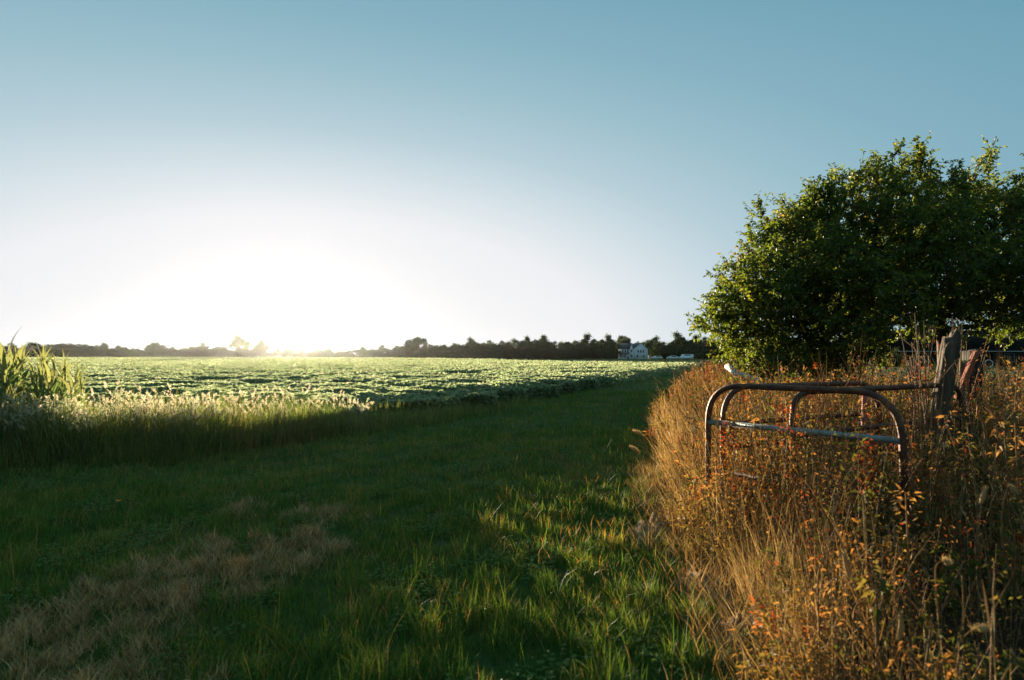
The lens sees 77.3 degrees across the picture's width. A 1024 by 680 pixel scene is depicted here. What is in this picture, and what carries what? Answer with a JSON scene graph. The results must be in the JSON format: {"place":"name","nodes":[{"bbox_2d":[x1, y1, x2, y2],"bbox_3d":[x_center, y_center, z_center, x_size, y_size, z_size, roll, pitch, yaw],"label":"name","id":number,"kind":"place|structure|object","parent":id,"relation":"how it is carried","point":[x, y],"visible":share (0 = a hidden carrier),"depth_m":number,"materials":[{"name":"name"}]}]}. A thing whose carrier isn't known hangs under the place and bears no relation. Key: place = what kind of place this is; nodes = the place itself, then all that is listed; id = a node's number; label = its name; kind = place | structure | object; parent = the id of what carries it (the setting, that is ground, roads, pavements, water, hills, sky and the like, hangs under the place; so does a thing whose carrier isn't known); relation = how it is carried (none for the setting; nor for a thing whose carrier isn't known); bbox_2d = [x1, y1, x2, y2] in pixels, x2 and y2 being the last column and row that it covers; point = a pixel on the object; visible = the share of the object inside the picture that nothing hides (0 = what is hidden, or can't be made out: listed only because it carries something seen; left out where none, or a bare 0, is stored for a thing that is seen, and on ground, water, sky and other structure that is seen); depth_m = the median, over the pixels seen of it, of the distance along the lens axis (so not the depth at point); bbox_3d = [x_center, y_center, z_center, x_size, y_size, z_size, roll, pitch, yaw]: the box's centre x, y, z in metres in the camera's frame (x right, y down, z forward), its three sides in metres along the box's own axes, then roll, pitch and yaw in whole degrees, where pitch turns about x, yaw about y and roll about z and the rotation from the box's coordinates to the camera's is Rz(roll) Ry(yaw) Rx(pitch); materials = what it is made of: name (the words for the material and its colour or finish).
{"place":"outdoors","nodes":[
{"label":"outdoors","id":0,"kind":"place"},
{"bbox_2d":[0,380,375,463],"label":"foxtail grass","id":1,"kind":"structure","parent":0,"point":[147,405],"depth_m":10.11,"materials":[{"name":"plant"}]},
{"bbox_2d":[0,379,539,474],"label":"long grass","id":2,"kind":"structure","parent":0,"point":[89,449],"depth_m":10.22,"materials":[{"name":"plant"}]},
{"bbox_2d":[0,356,1023,679],"bbox_3d":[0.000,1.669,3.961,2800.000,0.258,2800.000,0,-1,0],"label":"ground","id":3,"kind":"structure","parent":0,"point":[502,658],"depth_m":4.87,"materials":[{"name":"plant"}]},
{"bbox_2d":[1,327,26,368],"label":"strap leaf plant","id":4,"kind":"object","parent":3,"relation":"on","point":[10,347],"visible":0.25,"depth_m":12.48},
{"bbox_2d":[0,343,34,415],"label":"strap leaf plant","id":5,"kind":"object","parent":3,"relation":"on","point":[4,363],"visible":0.58,"depth_m":10.34,"materials":[{"name":"plant"}]},
{"bbox_2d":[0,368,34,434],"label":"strap leaf plant","id":6,"kind":"object","parent":3,"relation":"on","point":[9,386],"visible":0.35,"depth_m":10.28,"materials":[{"name":"plant"}]},
{"bbox_2d":[7,346,33,377],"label":"strap leaf plant","id":7,"kind":"object","parent":3,"relation":"on","point":[16,362],"visible":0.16,"depth_m":11.76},
{"bbox_2d":[8,363,32,398],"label":"strap leaf plant","id":8,"kind":"object","parent":3,"relation":"on","point":[15,371],"visible":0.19,"depth_m":11.18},
{"bbox_2d":[15,375,27,415],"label":"strap leaf plant","id":9,"kind":"object","parent":3,"relation":"on","point":[20,390],"visible":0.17,"depth_m":11.33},
{"bbox_2d":[15,341,37,390],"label":"strap leaf plant","id":10,"kind":"object","parent":3,"relation":"on","point":[26,372],"visible":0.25,"depth_m":12.30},
{"bbox_2d":[26,342,40,349],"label":"tree","id":11,"kind":"object","parent":3,"relation":"on","point":[35,345],"visible":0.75,"depth_m":418.06,"materials":[{"name":"green plant"}]},
{"bbox_2d":[27,356,45,404],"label":"strap leaf plant","id":12,"kind":"object","parent":3,"relation":"on","point":[31,367],"visible":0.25,"depth_m":12.72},
{"bbox_2d":[15,356,58,410],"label":"strap leaf plant","id":13,"kind":"object","parent":3,"relation":"on","point":[40,380],"visible":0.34,"depth_m":10.41,"materials":[{"name":"plant"}]},
{"bbox_2d":[0,397,82,431],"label":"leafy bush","id":14,"kind":"object","parent":3,"relation":"on","point":[42,409],"visible":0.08,"depth_m":10.23,"materials":[{"name":"green plant"}]},
{"bbox_2d":[17,337,67,403],"bbox_3d":[-8.041,0.914,10.886,0.876,2.098,0.663,0,-1,0],"label":"strap leaf plant","id":15,"kind":"object","parent":3,"relation":"on","point":[47,360],"visible":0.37,"depth_m":10.96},
{"bbox_2d":[29,355,64,430],"bbox_3d":[-7.398,1.070,10.328,0.715,1.690,0.711,0,-1,-19],"label":"strap leaf plant","id":16,"kind":"object","parent":3,"relation":"on","point":[51,390],"visible":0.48,"depth_m":10.28,"materials":[{"name":"plant"}]},
{"bbox_2d":[34,370,65,413],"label":"strap leaf plant","id":17,"kind":"object","parent":3,"relation":"on","point":[45,389],"visible":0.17,"depth_m":10.63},
{"bbox_2d":[43,349,75,405],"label":"strap leaf plant","id":18,"kind":"object","parent":3,"relation":"on","point":[54,373],"visible":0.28,"depth_m":11.30,"materials":[{"name":"plant"}]},
{"bbox_2d":[49,347,71,356],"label":"shrub","id":19,"kind":"object","parent":3,"relation":"on","point":[56,354],"visible":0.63,"depth_m":397.61,"materials":[{"name":"green plant"}]},
{"bbox_2d":[53,363,82,423],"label":"strap leaf plant","id":20,"kind":"object","parent":3,"relation":"on","point":[69,388],"visible":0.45,"depth_m":10.41,"materials":[{"name":"plant"}]},
{"bbox_2d":[54,349,82,400],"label":"strap leaf plant","id":21,"kind":"object","parent":3,"relation":"on","point":[64,368],"visible":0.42,"depth_m":11.30,"materials":[{"name":"plant"}]},
{"bbox_2d":[63,365,86,407],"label":"strap leaf plant","id":22,"kind":"object","parent":3,"relation":"on","point":[75,382],"visible":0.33,"depth_m":12.24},
{"bbox_2d":[67,348,90,356],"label":"shrub","id":23,"kind":"object","parent":3,"relation":"on","point":[77,351],"visible":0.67,"depth_m":396.56,"materials":[{"name":"green plant"}]},
{"bbox_2d":[79,370,91,408],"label":"strap leaf plant","id":24,"kind":"object","parent":3,"relation":"on","point":[81,388],"visible":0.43,"depth_m":11.85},
{"bbox_2d":[74,348,96,356],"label":"shrub","id":25,"kind":"object","parent":3,"relation":"on","point":[91,353],"visible":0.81,"depth_m":395.99,"materials":[{"name":"green plant"}]},
{"bbox_2d":[97,342,108,354],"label":"tree","id":26,"kind":"object","parent":3,"relation":"on","point":[103,346],"visible":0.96,"depth_m":399.27,"materials":[{"name":"green plant"}]},
{"bbox_2d":[145,342,167,356],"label":"tree","id":27,"kind":"object","parent":3,"relation":"on","point":[150,350],"visible":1,"depth_m":388.88,"materials":[{"name":"green plant"}]},
{"bbox_2d":[0,496,381,679],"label":"cut dry grass","id":28,"kind":"structure","parent":3,"relation":"on","point":[20,628],"depth_m":4.08,"materials":[{"name":"plant"}]},
{"bbox_2d":[196,342,209,356],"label":"tree","id":29,"kind":"object","parent":3,"relation":"on","point":[203,347],"visible":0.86,"depth_m":388.69,"materials":[{"name":"green plant"}]},
{"bbox_2d":[200,349,218,356],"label":"shrub","id":30,"kind":"object","parent":3,"relation":"on","point":[211,352],"visible":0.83,"depth_m":387.82,"materials":[{"name":"green plant"}]},
{"bbox_2d":[228,334,251,356],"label":"tree","id":31,"kind":"object","parent":3,"relation":"on","point":[239,351],"visible":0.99,"depth_m":384.27,"materials":[{"name":"green plant"}]},
{"bbox_2d":[251,339,273,356],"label":"tree","id":32,"kind":"object","parent":3,"relation":"on","point":[260,347],"visible":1,"depth_m":386.19,"materials":[{"name":"green plant"}]},
{"bbox_2d":[5,357,699,420],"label":"soybean crop","id":33,"kind":"object","parent":3,"relation":"on","point":[392,381],"visible":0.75,"depth_m":30.42,"materials":[{"name":"green plant"}]},
{"bbox_2d":[375,345,390,357],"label":"tree","id":34,"kind":"object","parent":3,"relation":"on","point":[381,349],"visible":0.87,"depth_m":348.09,"materials":[{"name":"green plant"}]},
{"bbox_2d":[403,339,415,356],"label":"tree","id":35,"kind":"object","parent":3,"relation":"on","point":[409,347],"visible":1,"depth_m":279.16,"materials":[{"name":"green plant"}]},
{"bbox_2d":[412,336,428,357],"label":"tree","id":36,"kind":"object","parent":3,"relation":"on","point":[419,341],"visible":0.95,"depth_m":284.34,"materials":[{"name":"green plant"}]},
{"bbox_2d":[444,342,461,356],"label":"tree","id":37,"kind":"object","parent":3,"relation":"on","point":[458,347],"visible":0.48,"depth_m":301.82,"materials":[{"name":"green plant"}]},
{"bbox_2d":[463,337,481,355],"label":"tree","id":38,"kind":"object","parent":3,"relation":"on","point":[472,343],"visible":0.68,"depth_m":284.51,"materials":[{"name":"green plant"}]},
{"bbox_2d":[466,347,486,358],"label":"shrub","id":39,"kind":"object","parent":3,"relation":"on","point":[472,354],"visible":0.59,"depth_m":278.73,"materials":[{"name":"green plant"}]},
{"bbox_2d":[475,349,491,358],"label":"shrub","id":40,"kind":"object","parent":3,"relation":"on","point":[484,352],"visible":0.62,"depth_m":276.35,"materials":[{"name":"green plant"}]},
{"bbox_2d":[493,349,506,358],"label":"tree","id":41,"kind":"object","parent":3,"relation":"on","point":[499,355],"visible":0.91,"depth_m":261.12,"materials":[{"name":"green plant"}]},
{"bbox_2d":[488,347,513,358],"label":"shrub","id":42,"kind":"object","parent":3,"relation":"on","point":[504,350],"visible":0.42,"depth_m":271.61,"materials":[{"name":"green plant"}]},
{"bbox_2d":[491,339,515,350],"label":"tree","id":43,"kind":"object","parent":3,"relation":"on","point":[507,344],"visible":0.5,"depth_m":283.36,"materials":[{"name":"green plant"}]},
{"bbox_2d":[506,347,520,358],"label":"shrub","id":44,"kind":"object","parent":3,"relation":"on","point":[513,355],"visible":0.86,"depth_m":269.07,"materials":[{"name":"green plant"}]},
{"bbox_2d":[514,345,529,358],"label":"shrub","id":45,"kind":"object","parent":3,"relation":"on","point":[521,349],"visible":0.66,"depth_m":271.36,"materials":[{"name":"green plant"}]},
{"bbox_2d":[517,345,540,358],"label":"shrub","id":46,"kind":"object","parent":3,"relation":"on","point":[532,351],"visible":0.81,"depth_m":273.05,"materials":[{"name":"green plant"}]},
{"bbox_2d":[534,334,555,351],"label":"tree","id":47,"kind":"object","parent":3,"relation":"on","point":[544,342],"visible":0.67,"depth_m":289.06,"materials":[{"name":"green plant"}]},
{"bbox_2d":[539,347,558,358],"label":"shrub","id":48,"kind":"object","parent":3,"relation":"on","point":[545,350],"visible":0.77,"depth_m":277.40,"materials":[{"name":"green plant"}]},
{"bbox_2d":[549,340,563,351],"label":"tree","id":49,"kind":"object","parent":3,"relation":"on","point":[560,345],"visible":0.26,"depth_m":307.04,"materials":[{"name":"green plant"}]},
{"bbox_2d":[563,346,572,358],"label":"tree","id":50,"kind":"object","parent":3,"relation":"on","point":[568,354],"visible":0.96,"depth_m":261.62,"materials":[{"name":"green plant"}]},
{"bbox_2d":[575,347,594,358],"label":"shrub","id":51,"kind":"object","parent":3,"relation":"on","point":[584,354],"visible":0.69,"depth_m":287.97,"materials":[{"name":"green plant"}]},
{"bbox_2d":[579,332,597,351],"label":"tree","id":52,"kind":"object","parent":3,"relation":"on","point":[584,341],"visible":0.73,"depth_m":298.53,"materials":[{"name":"green plant"}]},
{"bbox_2d":[586,348,606,358],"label":"shrub","id":53,"kind":"object","parent":3,"relation":"on","point":[596,353],"visible":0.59,"depth_m":290.02,"materials":[{"name":"green plant"}]},
{"bbox_2d":[595,348,608,358],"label":"shrub","id":54,"kind":"object","parent":3,"relation":"on","point":[604,351],"visible":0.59,"depth_m":293.12,"materials":[{"name":"green plant"}]},
{"bbox_2d":[600,333,617,355],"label":"tree","id":55,"kind":"object","parent":3,"relation":"on","point":[610,341],"visible":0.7,"depth_m":304.10,"materials":[{"name":"green plant"}]},
{"bbox_2d":[606,346,624,358],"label":"shrub","id":56,"kind":"object","parent":3,"relation":"on","point":[612,353],"visible":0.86,"depth_m":295.95,"materials":[{"name":"green plant"}]},
{"bbox_2d":[618,341,648,358],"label":"farmhouse","id":57,"kind":"object","parent":3,"relation":"on","point":[637,350],"visible":0.98,"depth_m":296.97,"materials":[{"name":"white"}]},
{"bbox_2d":[644,335,660,353],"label":"tree","id":58,"kind":"object","parent":3,"relation":"on","point":[651,341],"visible":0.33,"depth_m":339.04,"materials":[{"name":"green plant"}]},
{"bbox_2d":[648,345,676,358],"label":"shrub","id":59,"kind":"object","parent":3,"relation":"on","point":[654,351],"visible":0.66,"depth_m":307.07,"materials":[{"name":"green plant"}]},
{"bbox_2d":[670,345,685,358],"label":"shrub","id":60,"kind":"object","parent":3,"relation":"on","point":[675,349],"visible":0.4,"depth_m":311.91,"materials":[{"name":"green plant"}]},
{"bbox_2d":[671,330,688,348],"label":"tree","id":61,"kind":"object","parent":3,"relation":"on","point":[678,340],"visible":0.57,"depth_m":327.44,"materials":[{"name":"green plant"}]},
{"bbox_2d":[677,343,701,358],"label":"shrub","id":62,"kind":"object","parent":3,"relation":"on","point":[686,346],"visible":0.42,"depth_m":314.25,"materials":[{"name":"green plant"}]},
{"bbox_2d":[688,332,702,346],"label":"tree","id":63,"kind":"object","parent":3,"relation":"on","point":[692,342],"visible":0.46,"depth_m":324.01,"materials":[{"name":"green plant"}]},
{"bbox_2d":[694,349,715,358],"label":"shrub","id":64,"kind":"object","parent":3,"relation":"on","point":[706,351],"visible":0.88,"depth_m":260.52,"materials":[{"name":"green plant"}]},
{"bbox_2d":[694,343,716,358],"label":"shrub","id":65,"kind":"object","parent":3,"relation":"on","point":[704,345],"visible":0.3,"depth_m":317.86,"materials":[{"name":"green plant"}]},
{"bbox_2d":[720,381,881,512],"bbox_3d":[3.075,1.129,6.654,2.411,1.375,0.060,1,-2,-26],"label":"pipe panel","id":66,"kind":"object","parent":3,"relation":"on","point":[730,395],"visible":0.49,"depth_m":6.55,"materials":[{"name":"metal"}]},
{"bbox_2d":[618,330,1023,679],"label":"dry grass","id":67,"kind":"structure","parent":3,"relation":"on","point":[797,633],"depth_m":4.56,"materials":[{"name":"plant"}]},
{"bbox_2d":[772,405,809,539],"bbox_3d":[2.166,1.109,4.976,0.298,1.205,0.182,0,-1,0],"label":"dry stalk","id":68,"kind":"object","parent":67,"relation":"on","point":[781,427],"visible":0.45,"depth_m":4.98,"materials":[{"name":"plant"}]},
{"bbox_2d":[684,131,1023,399],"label":"broadleaf tree","id":69,"kind":"object","parent":67,"relation":"on","point":[870,281],"visible":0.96,"depth_m":15.22,"materials":[{"name":"green plant"}]},
{"bbox_2d":[725,363,759,383],"bbox_3d":[5.193,0.761,14.558,0.280,0.453,0.961,1,-2,-27],"label":"plastic pipe","id":70,"kind":"object","parent":69,"relation":"attached to","point":[727,366],"visible":0.51,"depth_m":14.49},
{"bbox_2d":[857,396,869,494],"bbox_3d":[3.688,1.181,6.723,0.080,1.248,0.455,-1,-2,38],"label":"red stake","id":71,"kind":"object","parent":67,"relation":"on","point":[865,400],"visible":0.1,"depth_m":6.81,"materials":[{"name":"metal"}]},
{"bbox_2d":[854,437,882,567],"bbox_3d":[2.511,1.189,4.518,0.175,1.000,0.198,0,-1,0],"label":"dry stalk","id":72,"kind":"object","parent":67,"relation":"on","point":[874,445],"visible":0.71,"depth_m":4.53,"materials":[{"name":"plant"}]},
{"bbox_2d":[890,483,925,651],"bbox_3d":[2.030,1.209,3.274,0.171,0.928,0.151,0,-1,0],"label":"weed","id":73,"kind":"object","parent":67,"relation":"on","point":[908,554],"visible":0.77,"depth_m":3.27,"materials":[{"name":"plant"}]},
{"bbox_2d":[907,357,920,405],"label":"dry stalk","id":74,"kind":"object","parent":67,"relation":"on","point":[908,362],"visible":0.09,"depth_m":9.43,"materials":[{"name":"brown plant"}]},
{"bbox_2d":[899,313,946,512],"bbox_3d":[3.853,0.739,5.993,0.364,1.984,0.624,-1,-2,30],"label":"bare shrub","id":75,"kind":"object","parent":67,"relation":"on","point":[925,408],"visible":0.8,"depth_m":5.99,"materials":[{"name":"plant"}]},
{"bbox_2d":[917,328,961,498],"bbox_3d":[4.229,0.871,6.377,0.502,1.982,0.188,0,-1,0],"label":"wooden post","id":76,"kind":"object","parent":67,"relation":"on","point":[951,343],"visible":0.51,"depth_m":6.34,"materials":[{"name":"brown wood"}]},
{"bbox_2d":[935,555,951,671],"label":"dry stalk","id":77,"kind":"object","parent":67,"relation":"on","point":[946,561],"visible":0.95,"depth_m":2.87,"materials":[{"name":"plant"}]},
{"bbox_2d":[949,316,966,458],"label":"bare shrub","id":78,"kind":"object","parent":67,"relation":"on","point":[959,372],"visible":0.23,"depth_m":6.93,"materials":[{"name":"plant"}]},
{"bbox_2d":[956,359,968,454],"bbox_3d":[5.117,1.034,7.279,0.167,1.648,0.114,0,-1,11],"label":"wooden post","id":79,"kind":"object","parent":67,"relation":"on","point":[963,365],"visible":0.14,"depth_m":7.27,"materials":[{"name":"brown wood"}]},
{"bbox_2d":[961,575,964,676],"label":"dry stalk","id":80,"kind":"object","parent":67,"relation":"on","point":[963,617],"visible":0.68,"depth_m":2.87,"materials":[{"name":"plant"}]},
{"bbox_2d":[938,622,992,679],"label":"dry stalk","id":81,"kind":"object","parent":67,"relation":"on","point":[981,628],"visible":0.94,"depth_m":2.57,"materials":[{"name":"plant"}]},
{"bbox_2d":[952,350,980,420],"bbox_3d":[4.859,0.984,7.178,0.794,1.738,0.059,0,-1,0],"label":"wooden stake","id":82,"kind":"object","parent":67,"relation":"on","point":[969,368],"visible":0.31,"depth_m":7.17,"materials":[{"name":"red wood"}]},
{"bbox_2d":[962,349,983,458],"bbox_3d":[5.427,1.002,7.578,0.245,1.800,0.157,0,-1,0],"label":"wooden post","id":83,"kind":"object","parent":67,"relation":"on","point":[976,367],"visible":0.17,"depth_m":7.51,"materials":[{"name":"brown"}]},
{"bbox_2d":[976,486,988,616],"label":"dry stalk","id":84,"kind":"object","parent":67,"relation":"on","point":[981,500],"visible":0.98,"depth_m":3.57,"materials":[{"name":"plant"}]},
{"bbox_2d":[976,403,1005,540],"bbox_3d":[3.882,1.095,5.175,0.236,1.173,0.025,0,-1,0],"label":"dry tendril","id":85,"kind":"object","parent":67,"relation":"on","point":[984,427],"visible":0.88,"depth_m":5.18,"materials":[{"name":"plant"}]},
{"bbox_2d":[1000,483,1022,613],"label":"dry stalk","id":86,"kind":"object","parent":67,"relation":"on","point":[1013,490],"visible":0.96,"depth_m":3.67,"materials":[{"name":"plant"}]},
{"bbox_2d":[1003,356,1023,552],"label":"dry stalk","id":87,"kind":"object","parent":67,"relation":"on","point":[1014,415],"visible":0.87,"depth_m":4.18,"materials":[{"name":"plant"}]},
{"bbox_2d":[643,325,1023,679],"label":"dry weeds","id":88,"kind":"object","parent":3,"relation":"on","point":[952,555],"visible":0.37,"depth_m":4.53,"materials":[{"name":"brown plant"}]},
{"bbox_2d":[789,383,965,534],"bbox_3d":[3.518,1.081,6.030,2.537,1.325,0.060,1,-2,-26],"label":"pipe panel","id":89,"kind":"object","parent":3,"relation":"on","point":[958,392],"visible":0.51,"depth_m":5.97,"materials":[{"name":"metal"}]},
{"bbox_2d":[0,0,1023,355],"label":"sky","id":90,"kind":"structure","parent":0,"point":[304,175],"materials":[{"name":"blue"}]},
{"bbox_2d":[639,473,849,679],"bbox_3d":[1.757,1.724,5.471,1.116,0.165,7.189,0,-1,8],"label":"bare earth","id":91,"kind":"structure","parent":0,"point":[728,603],"depth_m":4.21,"materials":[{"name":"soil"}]},
{"bbox_2d":[629,445,660,521],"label":"dry stalk","id":92,"kind":"object","parent":91,"relation":"on","point":[634,448],"visible":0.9,"depth_m":5.77,"materials":[{"name":"plant"}]},
{"bbox_2d":[632,429,667,534],"bbox_3d":[1.252,1.413,5.568,0.430,1.288,0.053,0,-1,0],"label":"dry stalk","id":93,"kind":"object","parent":91,"relation":"on","point":[637,432],"visible":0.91,"depth_m":5.57,"materials":[{"name":"plant"}]},
{"bbox_2d":[625,511,695,547],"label":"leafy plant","id":94,"kind":"object","parent":91,"relation":"on","point":[655,519],"visible":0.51,"depth_m":5.72,"materials":[{"name":"plant"}]},
{"bbox_2d":[669,570,731,600],"bbox_3d":[1.327,1.714,4.504,0.453,0.155,0.488,0,-1,0],"label":"earth mound","id":95,"kind":"object","parent":91,"relation":"on","point":[714,597],"visible":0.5,"depth_m":4.43,"materials":[{"name":"soil"}]},
{"bbox_2d":[717,417,738,504],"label":"dry stalk","id":96,"kind":"object","parent":91,"relation":"on","point":[728,441],"visible":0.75,"depth_m":5.67,"materials":[{"name":"plant"}]},
{"bbox_2d":[715,612,770,653],"bbox_3d":[1.333,1.661,3.690,0.337,0.178,0.458,0,-1,0],"label":"earth mound","id":97,"kind":"object","parent":91,"relation":"on","point":[750,646],"visible":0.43,"depth_m":3.61,"materials":[{"name":"soil"}]},
{"bbox_2d":[705,383,909,554],"bbox_3d":[2.348,1.112,5.321,0.065,1.469,1.716,1,-2,-39],"label":"pipe panel","id":98,"kind":"object","parent":91,"relation":"on","point":[901,440],"visible":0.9,"depth_m":5.11,"materials":[{"name":"metal"}]},
{"bbox_2d":[817,548,854,671],"bbox_3d":[1.454,1.329,2.869,0.170,0.790,0.054,0,-1,0],"label":"dry stalk","id":99,"kind":"object","parent":91,"relation":"on","point":[847,572],"visible":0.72,"depth_m":2.87,"materials":[{"name":"plant"}]},
{"bbox_2d":[852,590,904,679],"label":"dry stalk","id":100,"kind":"object","parent":91,"relation":"on","point":[900,632],"visible":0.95,"depth_m":2.77,"materials":[{"name":"plant"}]},
{"bbox_2d":[523,359,1023,386],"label":"lawn","id":101,"kind":"structure","parent":0,"point":[689,361],"depth_m":166.84,"materials":[{"name":"plant"}]},
{"bbox_2d":[883,346,908,366],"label":"bush","id":102,"kind":"object","parent":101,"relation":"on","point":[896,364],"visible":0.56,"depth_m":87.55,"materials":[{"name":"green plant"}]},
{"bbox_2d":[851,330,1023,365],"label":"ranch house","id":103,"kind":"structure","parent":0,"point":[1014,349],"depth_m":95.98,"materials":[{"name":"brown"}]},
{"bbox_2d":[1004,353,1014,361],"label":"window","id":104,"kind":"structure","parent":103,"relation":"in","point":[1007,354],"depth_m":95.94,"materials":[{"name":"paint"}]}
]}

